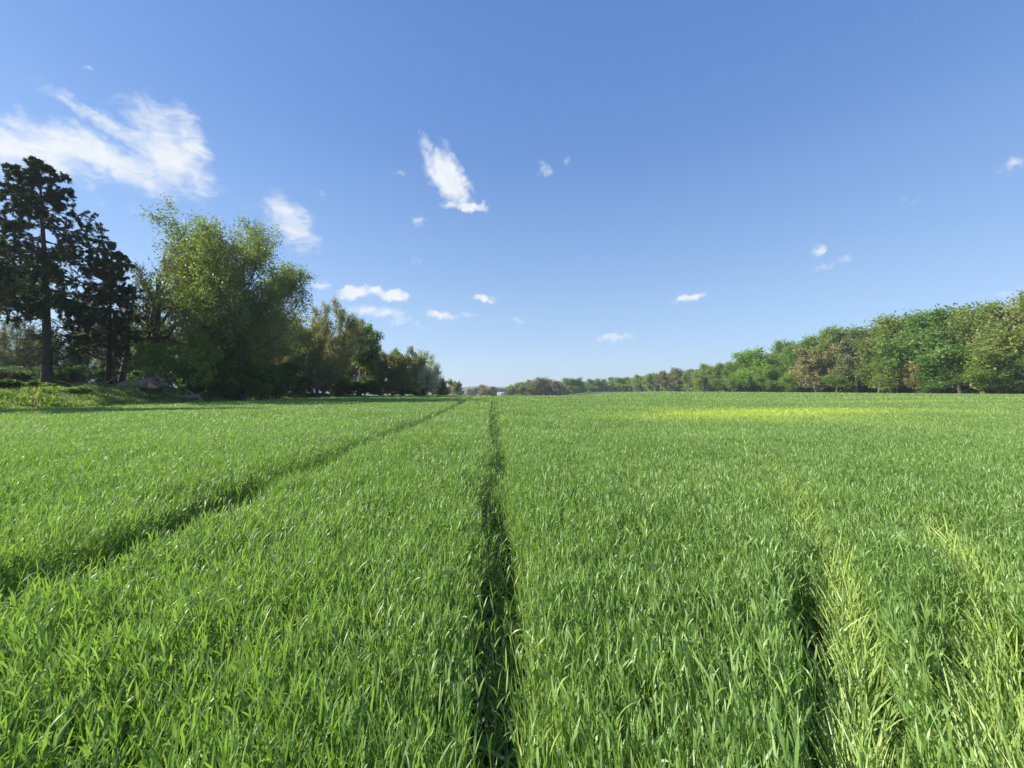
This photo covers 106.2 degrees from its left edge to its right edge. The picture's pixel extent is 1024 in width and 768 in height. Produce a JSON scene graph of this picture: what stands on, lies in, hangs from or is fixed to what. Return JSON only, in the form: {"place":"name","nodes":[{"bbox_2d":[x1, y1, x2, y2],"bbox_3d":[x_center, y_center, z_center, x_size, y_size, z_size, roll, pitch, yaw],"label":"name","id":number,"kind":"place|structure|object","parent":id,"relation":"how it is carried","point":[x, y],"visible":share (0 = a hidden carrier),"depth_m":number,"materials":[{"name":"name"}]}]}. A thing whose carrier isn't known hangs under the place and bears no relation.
{"place":"outdoors","nodes":[
{"label":"outdoors","id":0,"kind":"place"},
{"bbox_2d":[176,386,487,392],"bbox_3d":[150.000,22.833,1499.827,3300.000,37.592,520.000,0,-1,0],"label":"hills","id":1,"kind":"structure","parent":0,"point":[465,389],"depth_m":1409.08,"materials":[{"name":"green plant"}]},
{"bbox_2d":[497,389,507,394],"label":"white house","id":2,"kind":"structure","parent":0,"point":[502,391],"depth_m":284.99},
{"bbox_2d":[0,389,1023,767],"bbox_3d":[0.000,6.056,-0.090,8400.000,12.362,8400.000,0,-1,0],"label":"ground","id":3,"kind":"structure","parent":0,"point":[56,393],"depth_m":2.22,"materials":[{"name":"soil"}]},
{"bbox_2d":[0,260,28,315],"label":"spruce tree","id":4,"kind":"object","parent":3,"relation":"on","point":[5,271],"visible":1,"depth_m":21.38,"materials":[{"name":"green plant"}]},
{"bbox_2d":[0,365,39,381],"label":"undergrowth shrub","id":5,"kind":"object","parent":3,"relation":"on","point":[18,375],"visible":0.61,"depth_m":40.52,"materials":[{"name":"green plant"}]},
{"bbox_2d":[0,379,43,389],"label":"weed clump","id":6,"kind":"object","parent":3,"relation":"on","point":[12,383],"visible":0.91,"depth_m":23.99,"materials":[{"name":"green plant"}]},
{"bbox_2d":[0,313,62,368],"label":"budding tree","id":7,"kind":"object","parent":3,"relation":"on","point":[16,360],"visible":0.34,"depth_m":51.06,"materials":[{"name":"green plant"}]},
{"bbox_2d":[2,367,62,386],"bbox_3d":[-54.753,-0.578,44.004,6.850,2.790,6.008,-1,-1,37],"label":"undergrowth shrub","id":8,"kind":"object","parent":3,"relation":"on","point":[33,377],"visible":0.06,"depth_m":42.49,"materials":[{"name":"green plant"}]},
{"bbox_2d":[0,232,72,324],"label":"broadleaf tree","id":9,"kind":"object","parent":3,"relation":"on","point":[22,281],"visible":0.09,"depth_m":36.20,"materials":[{"name":"green plant"}]},
{"bbox_2d":[38,382,56,387],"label":"weed clump","id":10,"kind":"object","parent":3,"relation":"on","point":[49,384],"visible":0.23,"depth_m":26.37,"materials":[{"name":"green plant"}]},
{"bbox_2d":[1,330,97,386],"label":"budding tree","id":11,"kind":"object","parent":3,"relation":"on","point":[67,361],"visible":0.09,"depth_m":56.06,"materials":[{"name":"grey plant"}]},
{"bbox_2d":[21,365,118,386],"bbox_3d":[-48.015,-0.715,42.497,6.008,2.790,6.850,0,-1,7],"label":"undergrowth shrub","id":12,"kind":"object","parent":3,"relation":"on","point":[62,374],"visible":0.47,"depth_m":40.77,"materials":[{"name":"green plant"}]},
{"bbox_2d":[0,155,147,382],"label":"spruce tree","id":13,"kind":"object","parent":3,"relation":"on","point":[31,177],"visible":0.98,"depth_m":29.64,"materials":[{"name":"green plant"}]},
{"bbox_2d":[65,387,95,393],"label":"weed clump","id":14,"kind":"object","parent":3,"relation":"on","point":[85,390],"visible":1,"depth_m":26.38,"materials":[{"name":"green plant"}]},
{"bbox_2d":[57,376,116,387],"bbox_3d":[-35.243,-0.151,32.027,4.105,1.133,1.718,0,-1,9],"label":"brush pile","id":15,"kind":"object","parent":3,"relation":"on","point":[81,383],"visible":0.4,"depth_m":31.73,"materials":[{"name":"brown wood"}]},
{"bbox_2d":[86,383,110,387],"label":"weed clump","id":16,"kind":"object","parent":3,"relation":"on","point":[104,385],"visible":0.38,"depth_m":29.79,"materials":[{"name":"green plant"}]},
{"bbox_2d":[31,241,169,386],"bbox_3d":[-35.838,-5.811,34.376,8.389,14.169,6.635,1,-1,-33],"label":"spruce tree","id":17,"kind":"object","parent":3,"relation":"on","point":[119,257],"visible":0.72,"depth_m":33.52,"materials":[{"name":"green plant"}]},
{"bbox_2d":[66,297,160,386],"bbox_3d":[-42.819,-4.700,41.433,8.723,10.877,8.202,-1,-1,35],"label":"bare tree","id":18,"kind":"object","parent":3,"relation":"on","point":[119,359],"visible":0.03,"depth_m":40.67,"materials":[{"name":"brown plant"}]},
{"bbox_2d":[60,312,181,379],"bbox_3d":[-54.719,-4.981,54.997,13.204,13.137,12.605,0,-1,6],"label":"budding tree","id":19,"kind":"object","parent":3,"relation":"on","point":[100,362],"visible":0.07,"depth_m":53.25,"materials":[{"name":"green plant"}]},
{"bbox_2d":[116,372,176,391],"bbox_3d":[-30.449,-0.159,31.767,4.970,1.718,1.572,0,-1,0],"label":"fallen log","id":20,"kind":"object","parent":3,"relation":"on","point":[157,382],"visible":0.95,"depth_m":31.62,"materials":[{"name":"grey wood"}]},
{"bbox_2d":[126,370,169,380],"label":"undergrowth shrub","id":21,"kind":"object","parent":3,"relation":"on","point":[132,375],"visible":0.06,"depth_m":46.35,"materials":[{"name":"green plant"}]},
{"bbox_2d":[79,239,217,377],"bbox_3d":[-34.013,-6.787,37.577,10.263,15.107,9.649,0,-1,-19],"label":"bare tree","id":22,"kind":"object","parent":3,"relation":"on","point":[154,313],"visible":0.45,"depth_m":36.43,"materials":[{"name":"green plant"}]},
{"bbox_2d":[141,395,161,399],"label":"weed clump","id":23,"kind":"object","parent":3,"relation":"on","point":[151,396],"visible":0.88,"depth_m":29.94,"materials":[{"name":"green plant"}]},
{"bbox_2d":[130,316,186,388],"bbox_3d":[-50.974,-4.385,60.399,11.904,12.408,12.470,0,-1,21],"label":"budding tree","id":24,"kind":"object","parent":3,"relation":"on","point":[175,357],"visible":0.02,"depth_m":57.98,"materials":[{"name":"green plant"}]},
{"bbox_2d":[124,333,228,392],"bbox_3d":[-30.235,-1.827,35.041,7.222,5.626,6.733,1,-1,-44],"label":"green shrub","id":25,"kind":"object","parent":3,"relation":"on","point":[204,358],"visible":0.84,"depth_m":34.38,"materials":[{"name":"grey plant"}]},
{"bbox_2d":[0,383,353,410],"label":"grass","id":26,"kind":"structure","parent":3,"relation":"on","point":[35,394],"depth_m":26.20,"materials":[{"name":"green plant"}]},
{"bbox_2d":[176,378,188,396],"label":"sapling","id":27,"kind":"object","parent":3,"relation":"on","point":[179,387],"visible":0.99,"depth_m":30.62,"materials":[{"name":"green plant"}]},
{"bbox_2d":[167,391,203,401],"bbox_3d":[-27.353,1.120,32.174,4.180,1.178,0.893,0,-1,4],"label":"fallen limb","id":28,"kind":"object","parent":3,"relation":"on","point":[194,396],"visible":0.66,"depth_m":32.23,"materials":[{"name":"grey wood"}]},
{"bbox_2d":[173,355,248,397],"bbox_3d":[-28.549,-0.700,36.646,5.252,4.388,5.633,0,-1,0],"label":"green shrub","id":29,"kind":"object","parent":3,"relation":"on","point":[196,389],"visible":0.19,"depth_m":35.47,"materials":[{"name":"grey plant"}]},
{"bbox_2d":[124,192,320,397],"bbox_3d":[-28.852,-8.568,39.737,16.906,20.340,18.794,1,-1,-34],"label":"broadleaf tree","id":30,"kind":"object","parent":3,"relation":"on","point":[238,319],"visible":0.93,"depth_m":36.51,"materials":[{"name":"green plant"}]},
{"bbox_2d":[225,397,239,400],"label":"weed clump","id":31,"kind":"object","parent":3,"relation":"on","point":[233,398],"visible":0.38,"depth_m":37.77,"materials":[{"name":"green plant"}]},
{"bbox_2d":[209,357,282,399],"bbox_3d":[-26.018,-0.273,38.323,6.211,4.838,5.790,0,-1,-19],"label":"green shrub","id":32,"kind":"object","parent":3,"relation":"on","point":[234,377],"visible":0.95,"depth_m":37.27,"materials":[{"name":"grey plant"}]},
{"bbox_2d":[244,358,304,399],"bbox_3d":[-26.660,-0.308,42.221,6.060,5.063,6.500,1,-1,-37],"label":"green shrub","id":33,"kind":"object","parent":3,"relation":"on","point":[287,370],"visible":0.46,"depth_m":41.51,"materials":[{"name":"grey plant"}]},
{"bbox_2d":[285,373,305,391],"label":"undergrowth shrub","id":34,"kind":"object","parent":3,"relation":"on","point":[300,376],"visible":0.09,"depth_m":49.53,"materials":[{"name":"green plant"}]},
{"bbox_2d":[290,377,313,394],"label":"green shrub","id":35,"kind":"object","parent":3,"relation":"on","point":[301,391],"visible":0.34,"depth_m":51.60,"materials":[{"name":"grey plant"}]},
{"bbox_2d":[261,297,372,396],"bbox_3d":[-28.535,-5.103,54.336,14.671,14.597,14.005,1,-1,-42],"label":"budding tree","id":36,"kind":"object","parent":3,"relation":"on","point":[315,360],"visible":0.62,"depth_m":52.80,"materials":[{"name":"green plant"}]},
{"bbox_2d":[319,375,350,394],"bbox_3d":[-27.037,0.174,60.015,8.563,3.488,7.510,-1,-1,35],"label":"undergrowth shrub","id":37,"kind":"object","parent":3,"relation":"on","point":[338,387],"visible":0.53,"depth_m":57.97,"materials":[{"name":"green plant"}]},
{"bbox_2d":[326,345,365,380],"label":"budding tree","id":38,"kind":"object","parent":3,"relation":"on","point":[353,375],"visible":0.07,"depth_m":72.10,"materials":[{"name":"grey plant"}]},
{"bbox_2d":[341,377,384,395],"bbox_3d":[-25.201,0.495,64.590,7.510,3.488,8.563,0,-1,5],"label":"undergrowth shrub","id":39,"kind":"object","parent":3,"relation":"on","point":[363,387],"visible":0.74,"depth_m":61.96,"materials":[{"name":"green plant"}]},
{"bbox_2d":[349,318,384,395],"bbox_3d":[-23.460,-4.147,61.458,6.098,12.678,6.220,0,-1,-21],"label":"broadleaf tree","id":40,"kind":"object","parent":3,"relation":"on","point":[372,354],"visible":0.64,"depth_m":61.63,"materials":[{"name":"green plant"}]},
{"bbox_2d":[356,351,406,395],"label":"budding shrub","id":41,"kind":"object","parent":3,"relation":"on","point":[378,370],"visible":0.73,"depth_m":65.69,"materials":[{"name":"green plant"}]},
{"bbox_2d":[375,383,412,395],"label":"undergrowth shrub","id":42,"kind":"object","parent":3,"relation":"on","point":[396,392],"visible":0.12,"depth_m":69.98,"materials":[{"name":"green plant"}]},
{"bbox_2d":[388,346,430,395],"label":"budding shrub","id":43,"kind":"object","parent":3,"relation":"on","point":[408,372],"visible":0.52,"depth_m":68.83,"materials":[{"name":"green plant"}]},
{"bbox_2d":[405,385,432,394],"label":"undergrowth shrub","id":44,"kind":"object","parent":3,"relation":"on","point":[415,393],"visible":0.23,"depth_m":74.47,"materials":[{"name":"green plant"}]},
{"bbox_2d":[407,349,444,394],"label":"blossoming tree","id":45,"kind":"object","parent":3,"relation":"on","point":[426,370],"visible":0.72,"depth_m":71.71,"materials":[{"name":"grey plant"}]},
{"bbox_2d":[430,378,450,395],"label":"budding shrub","id":46,"kind":"object","parent":3,"relation":"on","point":[442,388],"visible":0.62,"depth_m":77.54,"materials":[{"name":"green plant"}]},
{"bbox_2d":[447,379,464,394],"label":"tree","id":47,"kind":"object","parent":3,"relation":"on","point":[455,390],"visible":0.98,"depth_m":148.96,"materials":[{"name":"green plant"}]},
{"bbox_2d":[465,387,478,395],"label":"tree","id":48,"kind":"object","parent":3,"relation":"on","point":[471,392],"visible":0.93,"depth_m":358.99,"materials":[{"name":"green plant"}]},
{"bbox_2d":[474,384,496,395],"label":"wood tree","id":49,"kind":"object","parent":3,"relation":"on","point":[492,391],"visible":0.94,"depth_m":357.36,"materials":[{"name":"green plant"}]},
{"bbox_2d":[0,391,1023,767],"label":"wheat","id":50,"kind":"object","parent":3,"relation":"on","point":[888,527],"visible":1,"depth_m":2.07,"materials":[{"name":"green plant"}]},
{"bbox_2d":[504,384,521,394],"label":"tree","id":51,"kind":"object","parent":3,"relation":"on","point":[511,389],"visible":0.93,"depth_m":304.72,"materials":[{"name":"green plant"}]},
{"bbox_2d":[513,381,529,394],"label":"tree","id":52,"kind":"object","parent":3,"relation":"on","point":[519,385],"visible":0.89,"depth_m":312.48,"materials":[{"name":"green plant"}]},
{"bbox_2d":[519,377,549,395],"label":"tree","id":53,"kind":"object","parent":3,"relation":"on","point":[535,386],"visible":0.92,"depth_m":315.71,"materials":[{"name":"green plant"}]},
{"bbox_2d":[540,378,565,394],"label":"tree","id":54,"kind":"object","parent":3,"relation":"on","point":[551,386],"visible":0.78,"depth_m":323.24,"materials":[{"name":"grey plant"}]},
{"bbox_2d":[551,381,565,394],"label":"tree","id":55,"kind":"object","parent":3,"relation":"on","point":[560,383],"visible":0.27,"depth_m":334.24,"materials":[{"name":"green plant"}]},
{"bbox_2d":[561,376,588,394],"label":"tree","id":56,"kind":"object","parent":3,"relation":"on","point":[579,385],"visible":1,"depth_m":341.96,"materials":[{"name":"green plant"}]},
{"bbox_2d":[584,378,599,392],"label":"tree","id":57,"kind":"object","parent":3,"relation":"on","point":[588,382],"visible":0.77,"depth_m":374.08,"materials":[{"name":"green plant"}]},
{"bbox_2d":[590,378,605,391],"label":"tree","id":58,"kind":"object","parent":3,"relation":"on","point":[600,385],"visible":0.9,"depth_m":372.09,"materials":[{"name":"green plant"}]},
{"bbox_2d":[613,377,632,391],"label":"tree","id":59,"kind":"object","parent":3,"relation":"on","point":[620,383],"visible":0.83,"depth_m":387.75,"materials":[{"name":"green plant"}]},
{"bbox_2d":[627,374,643,391],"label":"tree","id":60,"kind":"object","parent":3,"relation":"on","point":[634,383],"visible":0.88,"depth_m":360.02,"materials":[{"name":"green plant"}]},
{"bbox_2d":[641,372,658,390],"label":"tree","id":61,"kind":"object","parent":3,"relation":"on","point":[648,380],"visible":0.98,"depth_m":320.51,"materials":[{"name":"green plant"}]},
{"bbox_2d":[653,367,682,390],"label":"tree","id":62,"kind":"object","parent":3,"relation":"on","point":[673,375],"visible":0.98,"depth_m":283.36,"materials":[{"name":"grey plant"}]},
{"bbox_2d":[682,369,695,391],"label":"tree","id":63,"kind":"object","parent":3,"relation":"on","point":[686,377],"visible":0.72,"depth_m":265.16,"materials":[{"name":"green plant"}]},
{"bbox_2d":[690,363,716,391],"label":"tree","id":64,"kind":"object","parent":3,"relation":"on","point":[701,378],"visible":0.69,"depth_m":232.82,"materials":[{"name":"green plant"}]},
{"bbox_2d":[706,360,732,391],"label":"tree","id":65,"kind":"object","parent":3,"relation":"on","point":[717,381],"visible":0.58,"depth_m":218.85,"materials":[{"name":"green plant"}]},
{"bbox_2d":[725,372,747,391],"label":"wood tree","id":66,"kind":"object","parent":3,"relation":"on","point":[737,383],"visible":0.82,"depth_m":194.00,"materials":[{"name":"green plant"}]},
{"bbox_2d":[720,360,755,391],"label":"tree","id":67,"kind":"object","parent":3,"relation":"on","point":[731,368],"visible":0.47,"depth_m":197.89,"materials":[{"name":"green plant"}]},
{"bbox_2d":[486,310,1023,395],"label":"woodland","id":68,"kind":"object","parent":3,"relation":"on","point":[609,386],"visible":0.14,"depth_m":252.63,"materials":[{"name":"green plant"}]},
{"bbox_2d":[728,345,781,391],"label":"tree","id":69,"kind":"object","parent":3,"relation":"on","point":[751,361],"visible":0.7,"depth_m":178.30,"materials":[{"name":"green plant"}]},
{"bbox_2d":[752,364,787,391],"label":"tree","id":70,"kind":"object","parent":3,"relation":"on","point":[764,380],"visible":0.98,"depth_m":163.16,"materials":[{"name":"green plant"}]},
{"bbox_2d":[767,338,797,388],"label":"tree","id":71,"kind":"object","parent":3,"relation":"on","point":[780,345],"visible":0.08,"depth_m":178.79,"materials":[{"name":"green plant"}]},
{"bbox_2d":[774,342,797,390],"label":"tree","id":72,"kind":"object","parent":3,"relation":"on","point":[782,353],"visible":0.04,"depth_m":169.78,"materials":[{"name":"green plant"}]},
{"bbox_2d":[773,369,811,391],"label":"wood tree","id":73,"kind":"object","parent":3,"relation":"on","point":[791,383],"visible":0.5,"depth_m":150.13,"materials":[{"name":"green plant"}]},
{"bbox_2d":[777,334,835,391],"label":"tree","id":74,"kind":"object","parent":3,"relation":"on","point":[791,354],"visible":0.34,"depth_m":153.73,"materials":[{"name":"green plant"}]},
{"bbox_2d":[787,340,840,391],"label":"tree","id":75,"kind":"object","parent":3,"relation":"on","point":[810,361],"visible":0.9,"depth_m":137.91,"materials":[{"name":"brown plant"}]},
{"bbox_2d":[805,322,848,391],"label":"tree","id":76,"kind":"object","parent":3,"relation":"on","point":[835,333],"visible":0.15,"depth_m":145.86,"materials":[{"name":"green plant"}]},
{"bbox_2d":[802,325,854,389],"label":"tree","id":77,"kind":"object","parent":3,"relation":"on","point":[821,341],"visible":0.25,"depth_m":146.43,"materials":[{"name":"green plant"}]},
{"bbox_2d":[823,365,863,391],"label":"wood tree","id":78,"kind":"object","parent":3,"relation":"on","point":[829,384],"visible":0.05,"depth_m":132.05,"materials":[{"name":"green plant"}]},
{"bbox_2d":[818,358,873,392],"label":"wood tree","id":79,"kind":"object","parent":3,"relation":"on","point":[861,374],"visible":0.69,"depth_m":125.02,"materials":[{"name":"green plant"}]},
{"bbox_2d":[820,321,879,392],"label":"tree","id":80,"kind":"object","parent":3,"relation":"on","point":[862,330],"visible":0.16,"depth_m":127.90,"materials":[{"name":"green plant"}]},
{"bbox_2d":[827,329,884,392],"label":"tree","id":81,"kind":"object","parent":3,"relation":"on","point":[845,353],"visible":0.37,"depth_m":127.32,"materials":[{"name":"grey plant"}]},
{"bbox_2d":[864,354,898,392],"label":"wood tree","id":82,"kind":"object","parent":3,"relation":"on","point":[870,380],"visible":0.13,"depth_m":118.06,"materials":[{"name":"green plant"}]},
{"bbox_2d":[848,313,917,392],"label":"tree","id":83,"kind":"object","parent":3,"relation":"on","point":[885,325],"visible":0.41,"depth_m":115.81,"materials":[{"name":"green plant"}]},
{"bbox_2d":[865,359,922,392],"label":"wood tree","id":84,"kind":"object","parent":3,"relation":"on","point":[890,382],"visible":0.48,"depth_m":110.61,"materials":[{"name":"green plant"}]},
{"bbox_2d":[901,360,931,392],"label":"wood tree","id":85,"kind":"object","parent":3,"relation":"on","point":[912,368],"visible":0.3,"depth_m":105.22,"materials":[{"name":"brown plant"}]},
{"bbox_2d":[867,303,978,392],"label":"tree","id":86,"kind":"object","parent":3,"relation":"on","point":[896,351],"visible":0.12,"depth_m":107.24,"materials":[{"name":"green plant"}]},
{"bbox_2d":[909,364,947,392],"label":"wood tree","id":87,"kind":"object","parent":3,"relation":"on","point":[923,380],"visible":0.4,"depth_m":100.30,"materials":[{"name":"green plant"}]},
{"bbox_2d":[894,301,976,392],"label":"tree","id":88,"kind":"object","parent":3,"relation":"on","point":[906,316],"visible":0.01,"depth_m":109.12,"materials":[{"name":"green plant"}]},
{"bbox_2d":[895,308,995,393],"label":"tree","id":89,"kind":"object","parent":3,"relation":"on","point":[927,343],"visible":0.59,"depth_m":100.75,"materials":[{"name":"green plant"}]},
{"bbox_2d":[919,352,987,393],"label":"wood tree","id":90,"kind":"object","parent":3,"relation":"on","point":[958,370],"visible":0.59,"depth_m":96.17,"materials":[{"name":"green plant"}]},
{"bbox_2d":[935,299,1010,393],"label":"tree","id":91,"kind":"object","parent":3,"relation":"on","point":[963,313],"visible":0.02,"depth_m":104.58,"materials":[{"name":"green plant"}]},
{"bbox_2d":[940,299,1022,393],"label":"tree","id":92,"kind":"object","parent":3,"relation":"on","point":[966,324],"visible":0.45,"depth_m":97.35,"materials":[{"name":"green plant"}]},
{"bbox_2d":[963,369,1012,393],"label":"wood tree","id":93,"kind":"object","parent":3,"relation":"on","point":[986,389],"visible":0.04,"depth_m":91.39,"materials":[{"name":"green plant"}]},
{"bbox_2d":[960,349,1023,393],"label":"wood tree","id":94,"kind":"object","parent":3,"relation":"on","point":[984,376],"visible":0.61,"depth_m":86.69,"materials":[{"name":"green plant"}]},
{"bbox_2d":[961,291,1023,391],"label":"tree","id":95,"kind":"object","parent":3,"relation":"on","point":[1015,316],"visible":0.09,"depth_m":92.67,"materials":[{"name":"green plant"}]},
{"bbox_2d":[962,288,1023,393],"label":"tree","id":96,"kind":"object","parent":3,"relation":"on","point":[1009,342],"visible":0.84,"depth_m":87.38,"materials":[{"name":"green plant"}]},
{"bbox_2d":[1001,356,1023,391],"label":"wood tree","id":97,"kind":"object","parent":3,"relation":"on","point":[1019,364],"visible":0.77,"depth_m":84.99,"materials":[{"name":"green plant"}]},
{"bbox_2d":[0,0,1023,387],"label":"sky","id":98,"kind":"structure","parent":0,"point":[510,192],"materials":[{"name":"blue"}]}
]}

